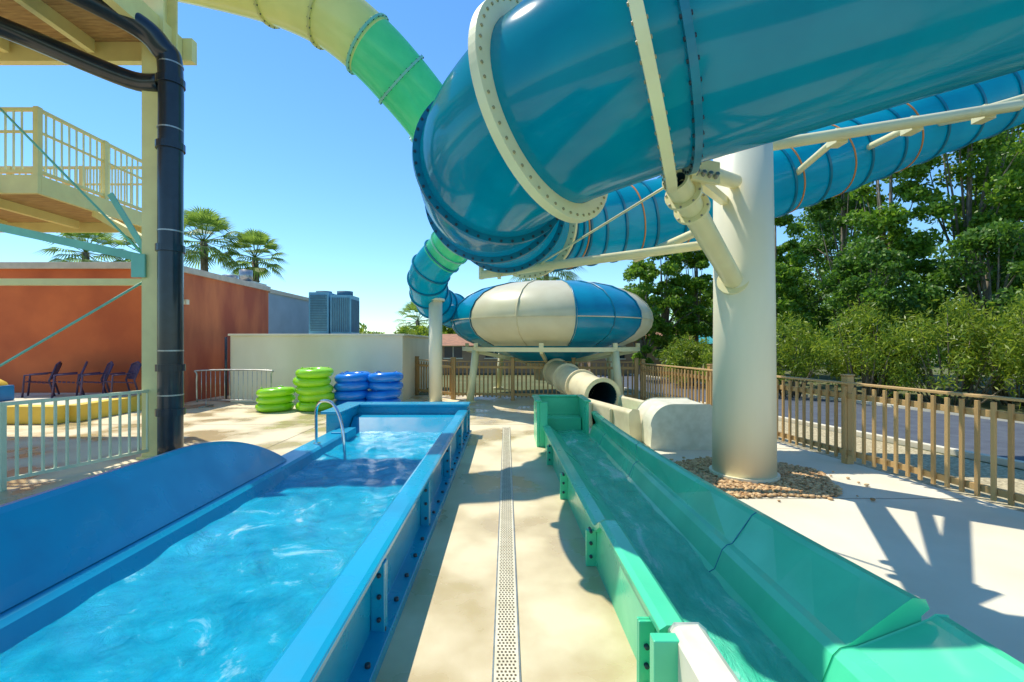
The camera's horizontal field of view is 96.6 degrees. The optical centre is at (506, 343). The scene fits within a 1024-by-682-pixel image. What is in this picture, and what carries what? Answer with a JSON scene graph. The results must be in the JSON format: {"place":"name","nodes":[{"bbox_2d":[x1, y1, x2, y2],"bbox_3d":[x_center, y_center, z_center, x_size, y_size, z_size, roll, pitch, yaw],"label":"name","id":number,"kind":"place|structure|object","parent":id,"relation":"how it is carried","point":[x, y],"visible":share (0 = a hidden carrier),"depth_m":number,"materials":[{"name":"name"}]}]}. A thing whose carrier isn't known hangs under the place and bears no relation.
{"place":"outdoors","nodes":[
{"label":"outdoors","id":0,"kind":"place"},
{"bbox_2d":[223,269,266,285],"bbox_3d":[-11.050,-2.610,19.100,1.500,0.880,1.000,0,0,0],"label":"roof vent","id":1,"kind":"object","parent":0,"point":[245,275],"visible":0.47,"depth_m":18.72,"materials":[{"name":"silver metal"}]},
{"bbox_2d":[0,395,1023,681],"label":"concrete paving","id":2,"kind":"structure","parent":0,"point":[956,557],"depth_m":3.92,"materials":[{"name":"beige concrete"}]},
{"bbox_2d":[0,393,141,423],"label":"raised terrace","id":3,"kind":"structure","parent":2,"relation":"on","point":[36,413],"depth_m":10.22,"materials":[{"name":"concrete"}]},
{"bbox_2d":[0,379,13,400],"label":"ball bin","id":4,"kind":"object","parent":3,"relation":"on","point":[6,392],"visible":1,"depth_m":10.73,"materials":[{"name":"blue plastic"}]},
{"bbox_2d":[21,361,61,397],"bbox_3d":[-11.916,0.898,11.724,0.687,0.890,0.544,0,0,-35],"label":"garden chair","id":5,"kind":"object","parent":3,"relation":"on","point":[57,367],"visible":0.93,"depth_m":11.66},
{"bbox_2d":[51,361,87,397],"bbox_3d":[-11.220,0.898,11.728,0.687,0.890,0.544,0,0,-43],"label":"garden chair","id":6,"kind":"object","parent":3,"relation":"on","point":[61,374],"visible":0.89,"depth_m":11.65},
{"bbox_2d":[76,361,113,395],"bbox_3d":[-10.574,0.898,11.732,0.544,0.890,0.687,0,0,39],"label":"garden chair","id":7,"kind":"object","parent":3,"relation":"on","point":[109,367],"visible":0.82,"depth_m":11.71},
{"bbox_2d":[102,361,141,393],"bbox_3d":[-9.878,0.898,11.736,0.543,0.890,0.686,0,0,31],"label":"garden chair","id":8,"kind":"object","parent":3,"relation":"on","point":[133,371],"visible":0.91,"depth_m":11.80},
{"bbox_2d":[0,390,148,491],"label":"metal railing","id":9,"kind":"object","parent":2,"relation":"on","point":[4,478],"visible":0.98,"depth_m":5.83,"materials":[{"name":"metal"}]},
{"bbox_2d":[0,0,196,458],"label":"slide tower","id":10,"kind":"structure","parent":2,"relation":"on","point":[102,39],"depth_m":6.75,"materials":[{"name":"yellow metal"}]},
{"bbox_2d":[194,369,273,407],"bbox_3d":[-7.350,1.192,12.300,2.153,1.016,0.600,0,0,0],"label":"crowd barrier","id":11,"kind":"object","parent":2,"relation":"on","point":[224,370],"visible":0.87,"depth_m":12.29,"materials":[{"name":"metal"}]},
{"bbox_2d":[0,402,471,681],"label":"splash pool","id":12,"kind":"structure","parent":2,"relation":"on","point":[65,549],"depth_m":3.04,"materials":[{"name":"blue plastic"}]},
{"bbox_2d":[0,431,441,681],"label":"water","id":13,"kind":"structure","parent":12,"relation":"in","point":[237,594],"depth_m":2.79,"materials":[{"name":"blue liquid"}]},
{"bbox_2d":[313,399,346,459],"bbox_3d":[-2.371,1.173,6.098,0.741,0.857,0.100,0,0,39],"label":"pool handrail","id":14,"kind":"object","parent":12,"relation":"attached to","point":[316,442],"visible":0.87,"depth_m":6.03,"materials":[{"name":"silver metal"}]},
{"bbox_2d":[255,385,295,411],"bbox_3d":[-5.881,1.389,11.624,0.960,0.604,0.963,0,0,0],"label":"green swim rings stack","id":15,"kind":"object","parent":2,"relation":"on","point":[276,399],"visible":1,"depth_m":11.28,"materials":[{"name":"green plastic"}]},
{"bbox_2d":[292,366,334,411],"bbox_3d":[-4.936,1.142,11.730,1.021,1.098,0.977,0,0,0],"label":"green swim rings stack","id":16,"kind":"object","parent":2,"relation":"on","point":[313,387],"visible":0.97,"depth_m":11.36,"materials":[{"name":"green plastic"}]},
{"bbox_2d":[334,371,403,405],"bbox_3d":[-3.690,1.215,12.223,1.854,0.953,1.167,0,0,0],"label":"blue double swim rings stack","id":17,"kind":"object","parent":2,"relation":"on","point":[354,386],"visible":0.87,"depth_m":11.84,"materials":[{"name":"blue plastic"}]},
{"bbox_2d":[415,356,453,398],"bbox_3d":[-2.289,1.056,14.584,1.931,1.288,0.172,0,0,42],"label":"timber fence","id":18,"kind":"object","parent":2,"relation":"on","point":[417,375],"visible":0.72,"depth_m":14.95,"materials":[{"name":"brown wood"}]},
{"bbox_2d":[425,298,445,401],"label":"support column","id":19,"kind":"structure","parent":2,"relation":"on","point":[435,350],"depth_m":12.83,"materials":[{"name":"metal"}]},
{"bbox_2d":[178,0,467,327],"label":"green tube slide","id":20,"kind":"object","parent":19,"relation":"on","point":[369,46],"visible":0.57,"depth_m":7.87,"materials":[{"name":"plastic"}]},
{"bbox_2d":[492,427,520,681],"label":"drain channel","id":21,"kind":"object","parent":2,"relation":"on","point":[506,666],"visible":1,"depth_m":3.13,"materials":[{"name":"plastic"}]},
{"bbox_2d":[451,357,638,400],"bbox_3d":[1.089,1.056,13.629,5.553,1.288,0.172,0,0,7],"label":"timber fence","id":22,"kind":"object","parent":2,"relation":"on","point":[512,367],"visible":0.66,"depth_m":13.74,"materials":[{"name":"brown wood"}]},
{"bbox_2d":[451,279,652,404],"bbox_3d":[1.827,-0.135,14.534,6.509,3.700,7.755,0,0,-42],"label":"bowl slide","id":23,"kind":"object","parent":2,"relation":"on","point":[554,323],"visible":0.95,"depth_m":12.39,"materials":[{"name":"beige paint"}]},
{"bbox_2d":[268,423,964,498],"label":"paving joints","id":24,"kind":"object","parent":2,"relation":"on","point":[820,498],"visible":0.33,"depth_m":5.00,"materials":[{"name":"grey concrete"}]},
{"bbox_2d":[588,395,711,449],"bbox_3d":[2.523,1.345,8.705,1.338,0.758,3.232,0,0,-19],"label":"beige runout trough","id":25,"kind":"object","parent":2,"relation":"on","point":[669,423],"visible":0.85,"depth_m":7.30,"materials":[{"name":"plastic"}]},
{"bbox_2d":[669,456,875,501],"bbox_3d":[3.110,1.683,5.848,2.422,0.043,1.922,0,0,0],"label":"pebble bed","id":26,"kind":"object","parent":2,"relation":"on","point":[800,481],"visible":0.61,"depth_m":5.45,"materials":[{"name":"beige gravel"}]},
{"bbox_2d":[709,142,780,483],"bbox_3d":[3.070,-0.992,5.900,0.820,5.423,0.820,0,0,0],"label":"shaft","id":27,"kind":"object","parent":26,"relation":"on","point":[744,419],"visible":0.82,"depth_m":5.58,"materials":[{"name":"paint"}]},
{"bbox_2d":[479,94,1023,294],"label":"brackets","id":28,"kind":"object","parent":27,"relation":"attached to","point":[688,202],"visible":0.82,"depth_m":6.04,"materials":[{"name":"white metal"}]},
{"bbox_2d":[412,0,1023,277],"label":"blue tube slide","id":29,"kind":"object","parent":28,"relation":"on","point":[545,129],"visible":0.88,"depth_m":3.09,"materials":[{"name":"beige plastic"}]},
{"bbox_2d":[532,394,1023,681],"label":"green water slide","id":30,"kind":"object","parent":2,"relation":"on","point":[817,612],"visible":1,"depth_m":2.37,"materials":[{"name":"green plastic"}]},
{"bbox_2d":[556,429,808,681],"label":"water","id":31,"kind":"structure","parent":30,"relation":"in","point":[695,591],"depth_m":2.92,"materials":[{"name":"teal liquid"}]},
{"bbox_2d":[639,359,1023,505],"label":"timber fence","id":32,"kind":"object","parent":2,"relation":"on","point":[848,395],"visible":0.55,"depth_m":5.84,"materials":[{"name":"brown wood"}]},
{"bbox_2d":[0,0,1023,333],"label":"sky","id":33,"kind":"structure","parent":0,"point":[281,140],"materials":[{"name":"blue"}]},
{"bbox_2d":[419,354,1023,470],"bbox_3d":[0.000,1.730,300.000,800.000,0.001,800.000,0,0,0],"label":"ground","id":34,"kind":"structure","parent":0,"point":[1000,406],"depth_m":18.05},
{"bbox_2d":[35,233,125,261],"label":"palm tree","id":35,"kind":"object","parent":34,"relation":"on","point":[85,256],"visible":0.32,"depth_m":25.78,"materials":[{"name":"green plant"}]},
{"bbox_2d":[97,233,141,261],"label":"palm tree","id":36,"kind":"object","parent":34,"relation":"on","point":[121,241],"visible":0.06,"depth_m":25.96,"materials":[{"name":"green plant"}]},
{"bbox_2d":[0,269,308,402],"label":"walls","id":37,"kind":"structure","parent":34,"relation":"on","point":[216,312],"depth_m":12.50,"materials":[{"name":"orange paint"}]},
{"bbox_2d":[0,262,308,300],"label":"roof parapet","id":38,"kind":"structure","parent":37,"relation":"on","point":[77,265],"depth_m":12.43,"materials":[{"name":"concrete"}]},
{"bbox_2d":[184,206,246,274],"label":"palm tree","id":39,"kind":"object","parent":34,"relation":"on","point":[204,219],"visible":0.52,"depth_m":24.75,"materials":[{"name":"green plant"}]},
{"bbox_2d":[217,228,290,281],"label":"palm tree","id":40,"kind":"object","parent":34,"relation":"on","point":[255,237],"visible":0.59,"depth_m":26.07,"materials":[{"name":"green plant"}]},
{"bbox_2d":[224,334,428,401],"bbox_3d":[-5.567,0.705,15.908,5.175,1.990,5.483,0,0,0],"label":"cream annex","id":41,"kind":"object","parent":34,"relation":"on","point":[284,357],"visible":0.78,"depth_m":13.30,"materials":[{"name":"beige paint"}]},
{"bbox_2d":[309,291,358,333],"bbox_3d":[-6.688,-1.165,17.785,1.625,1.749,1.030,0,0,0],"label":"air conditioning unit","id":42,"kind":"object","parent":41,"relation":"on","point":[330,312],"visible":0.95,"depth_m":17.30,"materials":[{"name":"metal"}]},
{"bbox_2d":[359,322,455,335],"bbox_3d":[-6.982,0.156,31.495,18.275,3.368,3.306,0,0,0],"label":"hedge","id":43,"kind":"object","parent":34,"relation":"on","point":[405,330],"visible":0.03,"depth_m":30.73,"materials":[{"name":"green plant"}]},
{"bbox_2d":[393,301,428,333],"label":"palm tree","id":44,"kind":"object","parent":34,"relation":"on","point":[412,306],"visible":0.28,"depth_m":37.47,"materials":[{"name":"green plant"}]},
{"bbox_2d":[421,324,455,335],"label":"deciduous tree","id":45,"kind":"object","parent":34,"relation":"on","point":[448,330],"visible":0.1,"depth_m":31.65,"materials":[{"name":"green plant"}]},
{"bbox_2d":[442,334,533,373],"bbox_3d":[-0.700,0.550,28.000,7.700,2.300,4.700,0,0,0],"label":"holiday cabin","id":46,"kind":"object","parent":34,"relation":"on","point":[453,345],"visible":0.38,"depth_m":26.00,"materials":[{"name":"tile"}]},
{"bbox_2d":[443,346,497,358],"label":"windows","id":47,"kind":"structure","parent":46,"relation":"in","point":[449,351],"depth_m":25.97,"materials":[{"name":"black glass"}]},
{"bbox_2d":[508,266,586,282],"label":"palm tree","id":48,"kind":"object","parent":34,"relation":"on","point":[547,277],"visible":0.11,"depth_m":29.17,"materials":[{"name":"green plant"}]},
{"bbox_2d":[579,332,689,374],"bbox_3d":[7.350,0.400,27.000,6.200,2.600,4.700,0,0,0],"label":"bush","id":49,"kind":"object","parent":34,"relation":"on","point":[628,358],"visible":0.23,"depth_m":25.00,"materials":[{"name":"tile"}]},
{"bbox_2d":[605,346,673,359],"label":"windows","id":50,"kind":"structure","parent":49,"relation":"in","point":[622,357],"depth_m":24.97,"materials":[{"name":"black glass"}]},
{"bbox_2d":[622,260,672,366],"bbox_3d":[6.370,-1.089,21.204,2.721,5.812,2.670,0,0,0],"label":"deciduous tree","id":51,"kind":"object","parent":34,"relation":"on","point":[636,270],"visible":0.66,"depth_m":20.69,"materials":[{"name":"green plant"}]},
{"bbox_2d":[637,253,706,377],"bbox_3d":[7.735,-1.585,22.012,3.577,6.823,2.613,0,0,30],"label":"deciduous tree","id":52,"kind":"object","parent":34,"relation":"on","point":[671,267],"visible":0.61,"depth_m":21.84,"materials":[{"name":"green plant"}]},
{"bbox_2d":[657,332,712,386],"bbox_3d":[7.286,0.624,18.401,2.511,2.286,2.430,0,0,0],"label":"oleander bush","id":53,"kind":"object","parent":34,"relation":"on","point":[690,347],"visible":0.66,"depth_m":18.05,"materials":[{"name":"green plant"}]},
{"bbox_2d":[663,250,712,355],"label":"deciduous tree","id":54,"kind":"object","parent":34,"relation":"on","point":[696,260],"visible":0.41,"depth_m":22.50,"materials":[{"name":"green plant"}]},
{"bbox_2d":[697,341,712,382],"bbox_3d":[8.162,0.664,16.243,2.544,2.210,2.713,0,0,0],"label":"oleander bush","id":55,"kind":"object","parent":34,"relation":"on","point":[708,355],"visible":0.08,"depth_m":16.39,"materials":[{"name":"green plant"}]},
{"bbox_2d":[699,256,824,342],"bbox_3d":[13.395,-1.739,24.668,6.750,7.086,6.738,0,0,33],"label":"evergreen tree","id":56,"kind":"object","parent":34,"relation":"on","point":[710,296],"visible":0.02,"depth_m":24.31,"materials":[{"name":"green plant"}]},
{"bbox_2d":[576,288,1000,365],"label":"distant trees","id":57,"kind":"object","parent":34,"relation":"on","point":[935,351],"depth_m":34.95,"materials":[{"name":"green plant"}]},
{"bbox_2d":[774,213,808,342],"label":"deciduous tree","id":58,"kind":"object","parent":34,"relation":"on","point":[797,259],"visible":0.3,"depth_m":19.23,"materials":[{"name":"green plant"}]},
{"bbox_2d":[775,259,818,384],"bbox_3d":[10.329,-0.744,17.614,2.488,5.098,2.627,0,0,9],"label":"deciduous tree","id":59,"kind":"object","parent":34,"relation":"on","point":[784,272],"visible":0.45,"depth_m":16.97,"materials":[{"name":"green plant"}]},
{"bbox_2d":[776,310,842,397],"bbox_3d":[9.194,0.292,14.982,2.787,2.942,2.853,0,0,18],"label":"oleander bush","id":60,"kind":"object","parent":34,"relation":"on","point":[801,368],"visible":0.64,"depth_m":14.32,"materials":[{"name":"green plant"}]},
{"bbox_2d":[624,393,1023,512],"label":"gravel strip","id":61,"kind":"object","parent":34,"relation":"on","point":[1002,477],"visible":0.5,"depth_m":6.41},
{"bbox_2d":[784,181,906,345],"bbox_3d":[16.386,-4.190,22.138,4.513,11.997,5.349,0,0,-39],"label":"evergreen tree","id":62,"kind":"object","parent":34,"relation":"on","point":[843,204],"visible":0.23,"depth_m":22.13,"materials":[{"name":"green plant"}]},
{"bbox_2d":[783,190,935,351],"bbox_3d":[19.068,-3.523,25.932,7.508,10.676,7.594,0,0,0],"label":"evergreen tree","id":63,"kind":"object","parent":34,"relation":"on","point":[824,261],"visible":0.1,"depth_m":25.81,"materials":[{"name":"green plant"}]},
{"bbox_2d":[800,294,937,401],"bbox_3d":[10.721,0.102,13.677,3.279,3.332,3.034,0,0,44],"label":"oleander bush","id":64,"kind":"object","parent":34,"relation":"on","point":[870,367],"visible":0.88,"depth_m":13.20,"materials":[{"name":"green plant"}]},
{"bbox_2d":[822,296,931,397],"bbox_3d":[11.718,0.089,14.551,2.770,3.354,2.799,0,0,45],"label":"oleander bush","id":65,"kind":"object","parent":34,"relation":"on","point":[851,330],"visible":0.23,"depth_m":14.18,"materials":[{"name":"green plant"}]},
{"bbox_2d":[816,235,944,388],"bbox_3d":[12.301,-0.896,15.130,3.241,5.449,3.322,0,0,0],"label":"deciduous tree","id":66,"kind":"object","parent":34,"relation":"on","point":[855,273],"visible":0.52,"depth_m":14.81,"materials":[{"name":"green plant"}]},
{"bbox_2d":[837,154,948,384],"bbox_3d":[14.946,-3.816,17.877,3.920,11.252,3.590,0,0,0],"label":"deciduous tree","id":67,"kind":"object","parent":34,"relation":"on","point":[881,222],"visible":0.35,"depth_m":16.95,"materials":[{"name":"green plant"}]},
{"bbox_2d":[874,283,1023,408],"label":"oleander bush","id":68,"kind":"object","parent":34,"relation":"on","point":[958,352],"visible":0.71,"depth_m":12.34,"materials":[{"name":"green plant"}]},
{"bbox_2d":[892,127,1023,390],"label":"deciduous tree","id":69,"kind":"object","parent":34,"relation":"on","point":[969,214],"visible":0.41,"depth_m":16.50,"materials":[{"name":"green plant"}]},
{"bbox_2d":[896,218,1023,395],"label":"deciduous tree","id":70,"kind":"object","parent":34,"relation":"on","point":[977,243],"visible":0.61,"depth_m":14.48,"materials":[{"name":"green plant"}]},
{"bbox_2d":[936,265,1023,405],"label":"oleander bush","id":71,"kind":"object","parent":34,"relation":"on","point":[1003,392],"visible":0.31,"depth_m":13.04,"materials":[{"name":"green plant"}]},
{"bbox_2d":[949,124,1023,318],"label":"deciduous tree","id":72,"kind":"object","parent":34,"relation":"on","point":[995,163],"visible":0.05,"depth_m":17.77,"materials":[{"name":"green plant"}]},
{"bbox_2d":[950,292,1023,404],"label":"oleander bush","id":73,"kind":"object","parent":34,"relation":"on","point":[1021,326],"visible":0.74,"depth_m":11.49,"materials":[{"name":"green plant"}]},
{"bbox_2d":[972,127,1023,292],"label":"evergreen tree","id":74,"kind":"object","parent":34,"relation":"on","point":[1007,156],"visible":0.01,"depth_m":20.68,"materials":[{"name":"green plant"}]},
{"bbox_2d":[692,334,794,369],"bbox_3d":[16.000,0.500,32.000,6.700,2.400,4.700,0,0,0],"label":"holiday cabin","id":75,"kind":"object","parent":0,"point":[709,338],"visible":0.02,"depth_m":30.39,"materials":[{"name":"beige glass"}]},
{"bbox_2d":[595,375,1023,460],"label":"asphalt road","id":76,"kind":"structure","parent":0,"point":[1002,438],"depth_m":9.76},
{"bbox_2d":[624,374,1023,469],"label":"road kerb","id":77,"kind":"structure","parent":76,"relation":"on","point":[1003,461],"depth_m":8.27,"materials":[{"name":"concrete"}]}
]}

